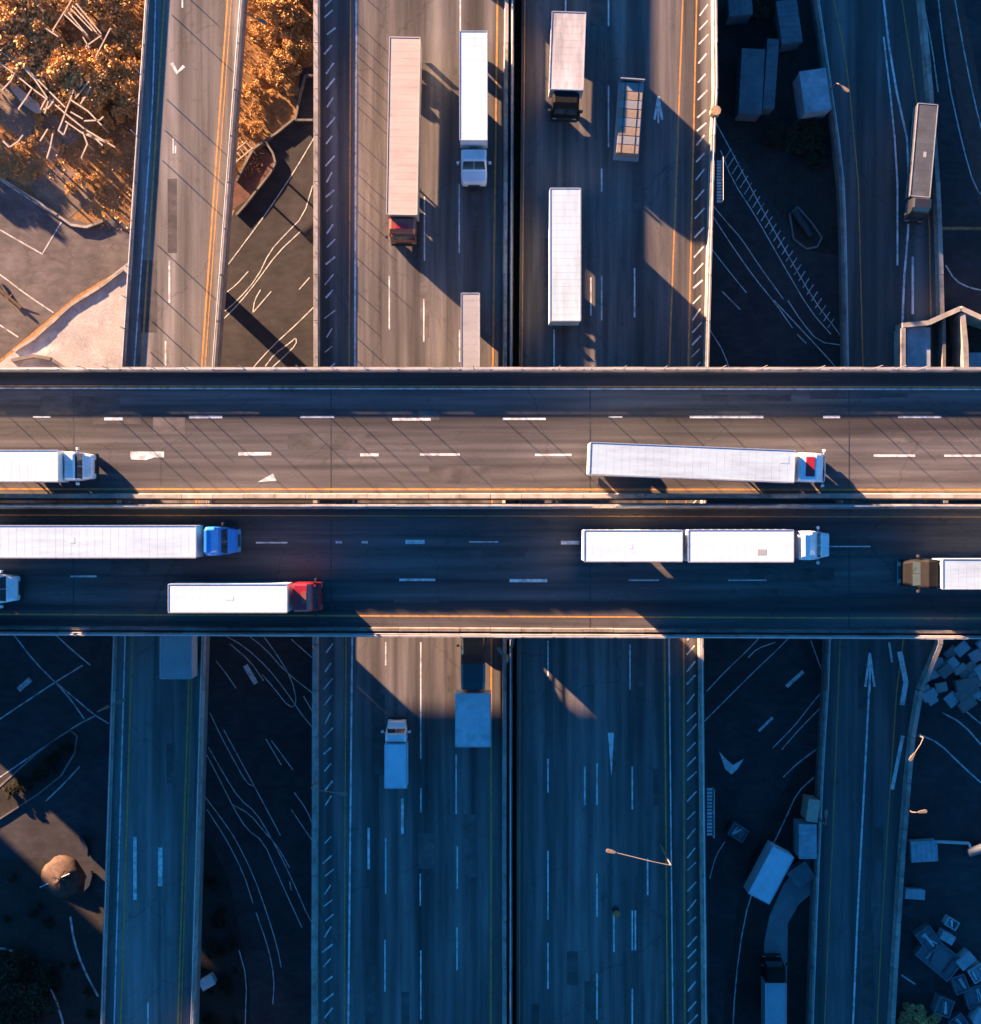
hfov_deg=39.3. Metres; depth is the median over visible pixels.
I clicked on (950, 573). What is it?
semi truck
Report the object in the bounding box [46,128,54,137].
shrub
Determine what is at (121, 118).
shrub
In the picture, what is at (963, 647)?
concrete block
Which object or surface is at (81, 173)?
shrub
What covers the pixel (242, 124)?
shrub
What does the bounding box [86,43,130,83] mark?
tree
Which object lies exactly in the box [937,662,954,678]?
concrete block
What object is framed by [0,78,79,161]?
terrace paving
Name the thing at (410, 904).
southbound highway
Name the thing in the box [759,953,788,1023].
truck
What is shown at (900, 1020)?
shrub
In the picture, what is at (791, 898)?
road
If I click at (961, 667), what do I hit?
concrete block
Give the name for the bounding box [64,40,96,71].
tree
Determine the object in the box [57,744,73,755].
shrub
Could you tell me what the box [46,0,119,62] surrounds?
pipe rack
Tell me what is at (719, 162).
service platform
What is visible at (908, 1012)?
shrub
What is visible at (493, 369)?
parapet
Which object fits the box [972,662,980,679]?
concrete block
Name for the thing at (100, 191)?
shrub
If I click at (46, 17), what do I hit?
tree
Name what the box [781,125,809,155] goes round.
tree
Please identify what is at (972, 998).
crate
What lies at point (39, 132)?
shrub
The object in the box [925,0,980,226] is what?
access road
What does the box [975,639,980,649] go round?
concrete block
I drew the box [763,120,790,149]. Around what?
tree
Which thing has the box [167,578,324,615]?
semi truck
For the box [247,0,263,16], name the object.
tree
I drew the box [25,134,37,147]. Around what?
shrub
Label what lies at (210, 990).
shrub
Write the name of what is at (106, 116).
shrub
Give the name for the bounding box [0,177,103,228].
wall
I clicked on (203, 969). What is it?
shrub
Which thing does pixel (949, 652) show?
concrete block
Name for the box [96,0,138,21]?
tree
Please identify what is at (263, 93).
shrub
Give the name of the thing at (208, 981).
crate
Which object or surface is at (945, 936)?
crate
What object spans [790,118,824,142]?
tree
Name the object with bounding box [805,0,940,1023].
ramp
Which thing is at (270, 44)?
tree
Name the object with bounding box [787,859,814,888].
utility cabinet
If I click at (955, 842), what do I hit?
steel pipe
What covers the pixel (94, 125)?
shrub
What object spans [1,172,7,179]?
shrub
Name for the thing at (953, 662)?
concrete block
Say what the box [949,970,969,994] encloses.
crate
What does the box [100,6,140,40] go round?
tree
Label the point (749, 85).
cargo container
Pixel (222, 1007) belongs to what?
verge
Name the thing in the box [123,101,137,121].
tree
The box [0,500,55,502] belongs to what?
abutment wall
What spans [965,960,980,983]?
crate
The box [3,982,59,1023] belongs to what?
tree
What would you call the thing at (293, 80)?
shrub
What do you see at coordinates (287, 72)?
shrub
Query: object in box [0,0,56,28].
tree
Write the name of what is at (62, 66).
tree
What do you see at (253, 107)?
shrub
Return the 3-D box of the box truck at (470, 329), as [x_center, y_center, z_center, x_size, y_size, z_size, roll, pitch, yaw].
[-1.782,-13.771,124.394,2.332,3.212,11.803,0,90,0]
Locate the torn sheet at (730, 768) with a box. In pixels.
[719,752,742,773]
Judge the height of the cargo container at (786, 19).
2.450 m
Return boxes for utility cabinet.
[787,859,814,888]
[793,819,816,858]
[800,794,819,822]
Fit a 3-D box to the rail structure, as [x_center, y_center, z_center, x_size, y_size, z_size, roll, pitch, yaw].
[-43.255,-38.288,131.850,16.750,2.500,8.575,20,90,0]
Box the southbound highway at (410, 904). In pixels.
[311,0,513,1023]
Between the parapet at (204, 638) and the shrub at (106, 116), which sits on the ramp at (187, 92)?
the parapet at (204, 638)
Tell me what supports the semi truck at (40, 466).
on the overpass road at (490, 432)
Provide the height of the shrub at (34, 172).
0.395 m
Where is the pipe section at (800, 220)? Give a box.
[791,208,812,237]
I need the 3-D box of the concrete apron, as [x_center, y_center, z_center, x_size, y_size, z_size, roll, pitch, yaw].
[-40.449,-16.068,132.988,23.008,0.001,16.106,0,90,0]
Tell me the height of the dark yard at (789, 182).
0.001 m
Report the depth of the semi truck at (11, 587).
114.19 m
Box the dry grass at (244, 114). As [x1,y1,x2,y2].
[0,0,312,229]
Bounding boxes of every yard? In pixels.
[29,165,89,217]
[232,146,272,209]
[716,0,837,254]
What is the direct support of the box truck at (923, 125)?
on the ramp at (874, 56)
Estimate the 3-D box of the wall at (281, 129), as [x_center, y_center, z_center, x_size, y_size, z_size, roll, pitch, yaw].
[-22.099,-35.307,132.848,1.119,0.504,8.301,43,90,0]
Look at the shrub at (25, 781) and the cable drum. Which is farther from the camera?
the shrub at (25, 781)
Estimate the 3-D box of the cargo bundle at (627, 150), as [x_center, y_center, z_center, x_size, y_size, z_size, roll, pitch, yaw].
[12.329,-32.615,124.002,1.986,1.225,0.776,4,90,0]
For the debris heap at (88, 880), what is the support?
on the side road at (52, 688)
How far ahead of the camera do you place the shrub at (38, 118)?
132.63 m
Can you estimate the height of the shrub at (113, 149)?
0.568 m
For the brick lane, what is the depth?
132.99 m
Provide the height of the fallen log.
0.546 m
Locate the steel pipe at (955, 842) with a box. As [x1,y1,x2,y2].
[937,840,970,847]
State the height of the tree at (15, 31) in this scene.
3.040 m
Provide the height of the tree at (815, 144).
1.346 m
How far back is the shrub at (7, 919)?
132.71 m
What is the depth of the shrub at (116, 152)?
132.60 m
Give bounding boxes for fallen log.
[0,285,22,308]
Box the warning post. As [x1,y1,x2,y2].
[612,906,619,916]
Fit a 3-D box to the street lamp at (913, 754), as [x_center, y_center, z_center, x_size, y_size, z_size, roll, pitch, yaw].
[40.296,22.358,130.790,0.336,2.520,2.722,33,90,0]
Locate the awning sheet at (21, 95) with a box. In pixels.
[9,85,40,113]
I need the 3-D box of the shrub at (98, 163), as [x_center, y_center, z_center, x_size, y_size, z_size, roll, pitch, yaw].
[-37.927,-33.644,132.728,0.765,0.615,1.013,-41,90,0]
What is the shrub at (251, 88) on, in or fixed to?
on the ground at (279, 111)
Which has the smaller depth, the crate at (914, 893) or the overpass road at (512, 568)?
the overpass road at (512, 568)
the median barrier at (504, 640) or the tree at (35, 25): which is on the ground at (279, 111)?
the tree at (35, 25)
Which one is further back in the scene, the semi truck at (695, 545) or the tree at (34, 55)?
the tree at (34, 55)
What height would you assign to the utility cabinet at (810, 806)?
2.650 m
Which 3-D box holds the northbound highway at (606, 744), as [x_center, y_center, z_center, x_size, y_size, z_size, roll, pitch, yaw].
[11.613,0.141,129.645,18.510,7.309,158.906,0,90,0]
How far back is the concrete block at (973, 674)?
132.45 m
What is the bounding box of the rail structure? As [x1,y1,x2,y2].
[0,51,121,164]
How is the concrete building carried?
on the frontage road at (945, 783)
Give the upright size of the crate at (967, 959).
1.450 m
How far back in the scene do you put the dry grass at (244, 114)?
132.94 m
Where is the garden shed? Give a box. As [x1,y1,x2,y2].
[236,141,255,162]
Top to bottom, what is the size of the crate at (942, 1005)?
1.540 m
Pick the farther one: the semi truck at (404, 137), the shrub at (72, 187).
the shrub at (72, 187)
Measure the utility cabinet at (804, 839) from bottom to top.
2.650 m
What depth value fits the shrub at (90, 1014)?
132.57 m
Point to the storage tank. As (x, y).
(974, 850)
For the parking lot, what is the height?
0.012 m
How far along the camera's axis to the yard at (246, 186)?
132.99 m
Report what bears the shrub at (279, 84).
on the ground at (279, 111)
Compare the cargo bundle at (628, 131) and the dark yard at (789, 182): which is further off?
the dark yard at (789, 182)
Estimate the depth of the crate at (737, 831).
132.09 m
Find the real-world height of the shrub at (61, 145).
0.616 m
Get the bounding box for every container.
[724,0,752,24]
[734,48,764,121]
[762,38,778,114]
[772,0,802,51]
[792,68,831,120]
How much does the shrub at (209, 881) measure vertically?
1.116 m
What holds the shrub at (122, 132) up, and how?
on the ground at (279, 111)
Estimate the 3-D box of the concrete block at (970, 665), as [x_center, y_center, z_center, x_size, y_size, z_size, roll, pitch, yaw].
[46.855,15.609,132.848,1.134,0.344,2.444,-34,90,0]
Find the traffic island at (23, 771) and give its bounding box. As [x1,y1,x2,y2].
[0,729,77,818]
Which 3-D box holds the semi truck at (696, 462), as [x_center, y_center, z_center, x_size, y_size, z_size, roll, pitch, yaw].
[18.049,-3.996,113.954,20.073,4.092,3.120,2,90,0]
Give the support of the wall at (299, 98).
on the ground at (279, 111)
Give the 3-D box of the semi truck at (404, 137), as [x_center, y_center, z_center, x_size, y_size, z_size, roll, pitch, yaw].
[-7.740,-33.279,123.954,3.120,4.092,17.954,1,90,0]
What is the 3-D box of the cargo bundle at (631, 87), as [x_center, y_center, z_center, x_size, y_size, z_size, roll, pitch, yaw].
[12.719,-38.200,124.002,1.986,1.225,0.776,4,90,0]
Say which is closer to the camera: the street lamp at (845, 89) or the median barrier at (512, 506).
the median barrier at (512, 506)
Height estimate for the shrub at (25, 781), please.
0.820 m
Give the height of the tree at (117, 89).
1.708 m
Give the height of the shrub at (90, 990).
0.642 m
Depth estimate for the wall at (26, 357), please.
132.49 m
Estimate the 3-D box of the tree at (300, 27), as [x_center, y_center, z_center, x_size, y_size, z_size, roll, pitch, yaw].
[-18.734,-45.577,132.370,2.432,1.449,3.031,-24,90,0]
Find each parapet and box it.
[0,367,980,371]
[0,631,980,638]
[100,0,148,1023]
[190,0,244,1023]
[311,0,319,1023]
[697,0,717,1023]
[808,0,848,1023]
[887,0,947,1023]
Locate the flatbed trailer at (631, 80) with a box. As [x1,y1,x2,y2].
[613,77,644,161]
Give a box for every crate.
[200,972,216,990]
[726,820,748,842]
[903,887,924,899]
[912,922,942,954]
[912,935,959,981]
[930,992,954,1017]
[936,927,955,945]
[941,914,959,930]
[945,1010,968,1023]
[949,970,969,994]
[955,947,976,970]
[962,982,980,1008]
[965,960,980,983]
[967,1006,980,1023]
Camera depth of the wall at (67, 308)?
132.78 m
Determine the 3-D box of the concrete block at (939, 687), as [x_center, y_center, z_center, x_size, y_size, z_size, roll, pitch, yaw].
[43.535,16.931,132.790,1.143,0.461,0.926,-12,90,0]
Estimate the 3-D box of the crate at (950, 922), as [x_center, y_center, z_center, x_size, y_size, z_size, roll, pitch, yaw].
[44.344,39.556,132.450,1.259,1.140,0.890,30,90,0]
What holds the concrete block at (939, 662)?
on the frontage road at (945, 783)
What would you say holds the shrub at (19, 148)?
on the ground at (279, 111)
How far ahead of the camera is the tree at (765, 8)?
131.75 m
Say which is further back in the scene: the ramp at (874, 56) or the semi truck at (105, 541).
the ramp at (874, 56)
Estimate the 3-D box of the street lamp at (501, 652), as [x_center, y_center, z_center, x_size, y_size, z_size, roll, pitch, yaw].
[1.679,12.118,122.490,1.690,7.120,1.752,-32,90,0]
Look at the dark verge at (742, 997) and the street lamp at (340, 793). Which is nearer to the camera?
the street lamp at (340, 793)
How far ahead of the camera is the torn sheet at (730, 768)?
132.85 m
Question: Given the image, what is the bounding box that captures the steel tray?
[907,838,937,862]
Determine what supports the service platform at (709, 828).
attached to the parapet at (706, 346)
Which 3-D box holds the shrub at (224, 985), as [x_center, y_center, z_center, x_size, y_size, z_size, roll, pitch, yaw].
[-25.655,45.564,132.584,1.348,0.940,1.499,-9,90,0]
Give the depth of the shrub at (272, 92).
132.64 m
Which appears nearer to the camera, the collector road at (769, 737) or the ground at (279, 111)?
the collector road at (769, 737)
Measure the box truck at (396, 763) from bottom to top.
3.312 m
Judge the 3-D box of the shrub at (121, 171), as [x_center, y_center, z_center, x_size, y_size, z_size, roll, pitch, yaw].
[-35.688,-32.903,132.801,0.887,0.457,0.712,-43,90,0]
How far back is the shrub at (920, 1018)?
132.03 m
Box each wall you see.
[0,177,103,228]
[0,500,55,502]
[11,354,65,366]
[14,269,123,351]
[235,117,294,181]
[236,141,276,215]
[294,74,312,121]
[505,500,514,638]
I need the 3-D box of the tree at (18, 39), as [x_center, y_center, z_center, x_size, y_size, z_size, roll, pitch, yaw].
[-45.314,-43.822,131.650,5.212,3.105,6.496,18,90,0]
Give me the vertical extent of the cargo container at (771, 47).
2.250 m
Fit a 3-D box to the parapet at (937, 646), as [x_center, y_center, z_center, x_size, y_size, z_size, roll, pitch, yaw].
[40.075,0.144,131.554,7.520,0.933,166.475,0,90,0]
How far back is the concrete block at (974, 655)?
132.61 m
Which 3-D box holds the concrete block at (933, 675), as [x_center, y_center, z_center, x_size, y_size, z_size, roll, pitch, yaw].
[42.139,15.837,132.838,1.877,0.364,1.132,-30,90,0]
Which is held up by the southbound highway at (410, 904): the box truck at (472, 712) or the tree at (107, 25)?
the box truck at (472, 712)
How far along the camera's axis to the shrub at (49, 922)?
132.60 m
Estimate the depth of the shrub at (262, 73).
132.62 m
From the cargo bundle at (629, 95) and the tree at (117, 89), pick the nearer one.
the cargo bundle at (629, 95)
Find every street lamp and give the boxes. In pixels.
[97,698,125,711]
[244,12,266,34]
[311,780,346,795]
[497,640,513,662]
[606,844,671,865]
[818,809,827,824]
[829,83,849,92]
[908,809,926,812]
[909,732,923,760]
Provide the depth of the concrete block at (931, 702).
132.32 m
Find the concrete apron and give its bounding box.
[0,263,127,366]
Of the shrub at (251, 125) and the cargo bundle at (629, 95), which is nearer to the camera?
the cargo bundle at (629, 95)
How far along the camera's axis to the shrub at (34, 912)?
132.66 m
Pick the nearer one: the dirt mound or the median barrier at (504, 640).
the median barrier at (504, 640)
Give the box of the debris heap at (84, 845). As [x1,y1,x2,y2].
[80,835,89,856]
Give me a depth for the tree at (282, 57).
131.69 m
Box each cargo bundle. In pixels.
[615,144,638,156]
[616,126,639,137]
[616,135,639,145]
[617,117,640,128]
[618,100,641,111]
[618,109,640,118]
[619,91,642,101]
[620,82,642,91]
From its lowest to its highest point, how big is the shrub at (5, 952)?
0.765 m
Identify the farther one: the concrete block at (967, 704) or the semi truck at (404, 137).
the concrete block at (967, 704)
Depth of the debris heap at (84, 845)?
132.51 m
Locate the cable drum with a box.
[709,105,720,117]
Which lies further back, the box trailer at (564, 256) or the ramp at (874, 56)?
the ramp at (874, 56)
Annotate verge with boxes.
[199,836,249,1023]
[724,748,816,1023]
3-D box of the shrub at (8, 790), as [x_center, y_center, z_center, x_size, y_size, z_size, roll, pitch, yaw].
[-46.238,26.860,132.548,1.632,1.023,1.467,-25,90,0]
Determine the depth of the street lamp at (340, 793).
121.98 m
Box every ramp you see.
[105,0,247,1023]
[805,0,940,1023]
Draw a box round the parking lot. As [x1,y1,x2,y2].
[0,180,129,357]
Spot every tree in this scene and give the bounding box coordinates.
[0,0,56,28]
[0,1,31,51]
[0,9,32,56]
[0,27,21,84]
[0,29,47,88]
[0,947,29,975]
[0,957,42,1014]
[0,985,30,1023]
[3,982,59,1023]
[17,37,70,92]
[19,963,58,997]
[21,10,65,56]
[26,0,79,27]
[32,76,70,113]
[33,38,98,100]
[56,0,103,17]
[59,48,114,107]
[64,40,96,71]
[76,74,117,114]
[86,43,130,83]
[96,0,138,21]
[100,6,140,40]
[108,53,140,85]
[108,69,128,99]
[111,24,142,60]
[111,82,137,116]
[115,63,139,102]
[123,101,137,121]
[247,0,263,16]
[247,20,281,54]
[257,0,298,32]
[263,0,308,37]
[265,57,291,88]
[271,30,311,75]
[281,22,306,48]
[289,0,299,4]
[751,0,777,25]
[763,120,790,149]
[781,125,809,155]
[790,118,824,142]
[801,133,827,154]
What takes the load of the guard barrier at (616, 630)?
on the overpass road at (512, 568)
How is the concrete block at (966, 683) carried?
on the frontage road at (945, 783)
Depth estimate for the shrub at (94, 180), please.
132.52 m
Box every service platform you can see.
[707,787,714,837]
[717,156,723,202]
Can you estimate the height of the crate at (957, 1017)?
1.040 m
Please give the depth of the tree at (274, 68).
132.03 m
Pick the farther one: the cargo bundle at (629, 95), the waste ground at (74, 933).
the waste ground at (74, 933)
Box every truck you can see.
[0,447,98,484]
[0,522,241,559]
[0,570,22,607]
[160,636,198,679]
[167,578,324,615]
[381,717,410,788]
[385,36,421,245]
[455,637,490,747]
[456,31,490,188]
[461,292,479,366]
[548,11,585,122]
[581,526,828,563]
[586,442,825,486]
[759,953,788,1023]
[896,555,980,592]
[902,103,937,224]
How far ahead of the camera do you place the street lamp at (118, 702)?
122.47 m
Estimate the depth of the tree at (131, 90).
131.49 m
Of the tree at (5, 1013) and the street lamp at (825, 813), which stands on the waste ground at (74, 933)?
the tree at (5, 1013)
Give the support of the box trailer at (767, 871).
on the dark verge at (742, 997)
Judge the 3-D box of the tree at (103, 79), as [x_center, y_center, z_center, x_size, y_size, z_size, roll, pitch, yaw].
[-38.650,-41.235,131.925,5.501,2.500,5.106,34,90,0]
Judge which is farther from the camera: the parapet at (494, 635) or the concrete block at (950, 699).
the concrete block at (950, 699)
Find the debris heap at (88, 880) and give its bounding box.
[84,870,93,891]
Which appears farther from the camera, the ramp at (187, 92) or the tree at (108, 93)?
the tree at (108, 93)
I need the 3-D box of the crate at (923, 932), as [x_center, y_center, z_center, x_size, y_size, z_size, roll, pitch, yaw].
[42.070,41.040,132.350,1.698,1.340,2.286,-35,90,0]
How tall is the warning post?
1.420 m
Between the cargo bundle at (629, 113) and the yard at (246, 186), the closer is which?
the cargo bundle at (629, 113)
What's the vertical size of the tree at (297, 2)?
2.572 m
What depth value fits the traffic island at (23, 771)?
132.86 m
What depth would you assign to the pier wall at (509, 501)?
117.41 m
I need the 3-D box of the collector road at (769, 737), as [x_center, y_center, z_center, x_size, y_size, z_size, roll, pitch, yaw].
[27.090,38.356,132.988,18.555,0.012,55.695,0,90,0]
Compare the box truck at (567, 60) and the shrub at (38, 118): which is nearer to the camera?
the box truck at (567, 60)
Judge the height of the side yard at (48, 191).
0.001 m
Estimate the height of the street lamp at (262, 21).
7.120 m
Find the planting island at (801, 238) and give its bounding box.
[789,206,821,249]
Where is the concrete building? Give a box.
[894,306,980,366]
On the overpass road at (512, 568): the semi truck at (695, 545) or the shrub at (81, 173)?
the semi truck at (695, 545)
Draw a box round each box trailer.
[548,188,580,325]
[743,840,793,904]
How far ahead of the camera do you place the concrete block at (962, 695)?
132.39 m
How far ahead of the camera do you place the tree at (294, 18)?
131.71 m
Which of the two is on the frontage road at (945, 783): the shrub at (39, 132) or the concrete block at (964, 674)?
the concrete block at (964, 674)
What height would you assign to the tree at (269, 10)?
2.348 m
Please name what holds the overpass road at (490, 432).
on the abutment wall
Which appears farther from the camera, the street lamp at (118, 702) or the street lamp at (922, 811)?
the street lamp at (922, 811)
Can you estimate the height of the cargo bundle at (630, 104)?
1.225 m
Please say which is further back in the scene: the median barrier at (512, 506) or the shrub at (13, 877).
the shrub at (13, 877)
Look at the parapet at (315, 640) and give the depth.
125.06 m
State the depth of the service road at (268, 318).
132.99 m
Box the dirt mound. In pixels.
[40,855,82,898]
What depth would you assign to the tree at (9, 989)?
130.97 m
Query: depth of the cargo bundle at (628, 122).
123.41 m
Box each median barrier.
[0,493,980,498]
[0,503,980,508]
[502,0,508,1023]
[508,0,513,1023]
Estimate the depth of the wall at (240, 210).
132.60 m
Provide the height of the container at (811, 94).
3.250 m
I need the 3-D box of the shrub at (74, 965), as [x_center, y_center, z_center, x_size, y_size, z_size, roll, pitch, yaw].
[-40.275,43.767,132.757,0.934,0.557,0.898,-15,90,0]
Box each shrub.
[0,948,9,957]
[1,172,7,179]
[2,781,18,799]
[3,915,11,922]
[7,874,17,883]
[9,163,18,172]
[13,141,25,155]
[15,776,31,791]
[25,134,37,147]
[27,909,37,918]
[32,169,38,176]
[33,113,43,122]
[34,121,41,128]
[34,127,49,139]
[41,915,54,928]
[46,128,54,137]
[57,142,64,151]
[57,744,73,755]
[64,182,77,194]
[69,962,78,969]
[73,170,90,187]
[82,985,92,997]
[83,1009,94,1019]
[87,121,99,132]
[89,171,100,183]
[93,159,102,167]
[96,188,104,197]
[97,110,112,126]
[98,138,113,153]
[109,145,119,152]
[111,148,120,155]
[112,111,125,122]
[117,167,124,175]
[119,128,126,135]
[200,964,206,973]
[200,987,214,995]
[203,875,221,891]
[208,915,225,931]
[217,977,231,990]
[239,119,247,130]
[243,79,260,98]
[248,68,258,75]
[248,101,264,117]
[248,120,263,137]
[258,69,268,77]
[260,90,269,102]
[268,88,276,97]
[273,77,288,90]
[283,66,292,81]
[287,83,299,96]
[288,75,295,83]
[897,1013,916,1023]
[899,1002,926,1023]
[914,1011,941,1023]
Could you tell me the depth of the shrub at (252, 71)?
132.66 m
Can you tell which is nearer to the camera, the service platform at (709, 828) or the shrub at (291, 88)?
the service platform at (709, 828)
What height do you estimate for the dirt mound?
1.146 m
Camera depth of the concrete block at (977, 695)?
132.57 m
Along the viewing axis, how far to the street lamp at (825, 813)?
128.48 m
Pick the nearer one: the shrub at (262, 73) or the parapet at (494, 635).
the parapet at (494, 635)
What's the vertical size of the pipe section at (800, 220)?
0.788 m
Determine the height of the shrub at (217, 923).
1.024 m
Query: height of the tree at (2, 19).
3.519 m
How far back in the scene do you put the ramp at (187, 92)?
126.00 m
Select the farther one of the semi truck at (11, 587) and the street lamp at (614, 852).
the street lamp at (614, 852)
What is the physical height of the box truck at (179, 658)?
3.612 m
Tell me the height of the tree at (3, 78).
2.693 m
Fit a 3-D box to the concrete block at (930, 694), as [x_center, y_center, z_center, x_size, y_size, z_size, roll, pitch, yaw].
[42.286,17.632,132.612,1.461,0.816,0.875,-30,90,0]
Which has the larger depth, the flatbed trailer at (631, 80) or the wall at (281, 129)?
the wall at (281, 129)
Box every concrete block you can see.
[922,687,937,702]
[923,684,938,705]
[928,668,937,681]
[934,657,943,667]
[934,681,947,692]
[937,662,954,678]
[942,645,955,658]
[942,656,959,668]
[943,691,958,707]
[953,640,970,656]
[953,676,980,690]
[954,662,966,674]
[954,687,979,702]
[956,695,977,712]
[959,668,970,678]
[965,661,976,673]
[967,648,980,663]
[968,672,976,677]
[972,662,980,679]
[973,691,980,698]
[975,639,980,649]
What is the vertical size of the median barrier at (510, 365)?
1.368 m
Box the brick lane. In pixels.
[939,0,980,205]
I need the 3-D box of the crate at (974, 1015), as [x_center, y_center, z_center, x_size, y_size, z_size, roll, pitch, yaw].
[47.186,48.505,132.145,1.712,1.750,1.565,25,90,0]
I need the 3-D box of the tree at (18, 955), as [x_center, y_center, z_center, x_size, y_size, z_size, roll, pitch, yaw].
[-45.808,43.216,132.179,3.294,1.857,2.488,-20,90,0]
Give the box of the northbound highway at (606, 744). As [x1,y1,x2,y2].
[515,0,717,1023]
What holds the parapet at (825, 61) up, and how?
on the ramp at (874, 56)
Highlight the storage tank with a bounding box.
[966,844,980,856]
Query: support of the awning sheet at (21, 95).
on the rail structure
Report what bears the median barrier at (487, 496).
on the overpass road at (490, 432)
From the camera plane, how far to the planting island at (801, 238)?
132.86 m
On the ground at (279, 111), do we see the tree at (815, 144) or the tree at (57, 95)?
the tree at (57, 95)
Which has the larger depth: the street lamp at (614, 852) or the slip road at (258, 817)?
the slip road at (258, 817)
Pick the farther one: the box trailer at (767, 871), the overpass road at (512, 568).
the box trailer at (767, 871)
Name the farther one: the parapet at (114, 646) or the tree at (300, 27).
the tree at (300, 27)
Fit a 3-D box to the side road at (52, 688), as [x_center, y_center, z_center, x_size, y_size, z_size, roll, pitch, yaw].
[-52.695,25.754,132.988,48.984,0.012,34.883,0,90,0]
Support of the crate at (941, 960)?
on the frontage road at (945, 783)
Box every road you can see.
[0,367,980,499]
[0,503,980,635]
[0,636,112,896]
[204,636,311,1023]
[215,66,312,502]
[704,123,839,689]
[704,639,820,1023]
[764,859,811,983]
[895,230,980,1023]
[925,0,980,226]
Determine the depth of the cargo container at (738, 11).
130.40 m
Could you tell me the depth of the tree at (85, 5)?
131.12 m
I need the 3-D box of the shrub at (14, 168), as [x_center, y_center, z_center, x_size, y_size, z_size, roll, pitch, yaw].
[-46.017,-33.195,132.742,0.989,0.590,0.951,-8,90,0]
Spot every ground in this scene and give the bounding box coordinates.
[0,0,980,1023]
[0,858,103,1023]
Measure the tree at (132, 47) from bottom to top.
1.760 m
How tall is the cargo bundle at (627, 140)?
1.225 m
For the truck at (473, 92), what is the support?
on the southbound highway at (410, 904)
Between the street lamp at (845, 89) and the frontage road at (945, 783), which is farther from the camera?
the frontage road at (945, 783)
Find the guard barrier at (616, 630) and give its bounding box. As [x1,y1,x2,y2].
[0,625,980,633]
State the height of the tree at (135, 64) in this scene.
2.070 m
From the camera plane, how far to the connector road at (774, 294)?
132.99 m
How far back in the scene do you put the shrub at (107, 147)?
132.45 m
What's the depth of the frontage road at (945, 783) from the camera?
132.99 m
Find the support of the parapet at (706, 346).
on the northbound highway at (606, 744)
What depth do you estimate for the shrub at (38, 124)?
132.65 m
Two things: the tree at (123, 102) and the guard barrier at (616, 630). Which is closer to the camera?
the guard barrier at (616, 630)
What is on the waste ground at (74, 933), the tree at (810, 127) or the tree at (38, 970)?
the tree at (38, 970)

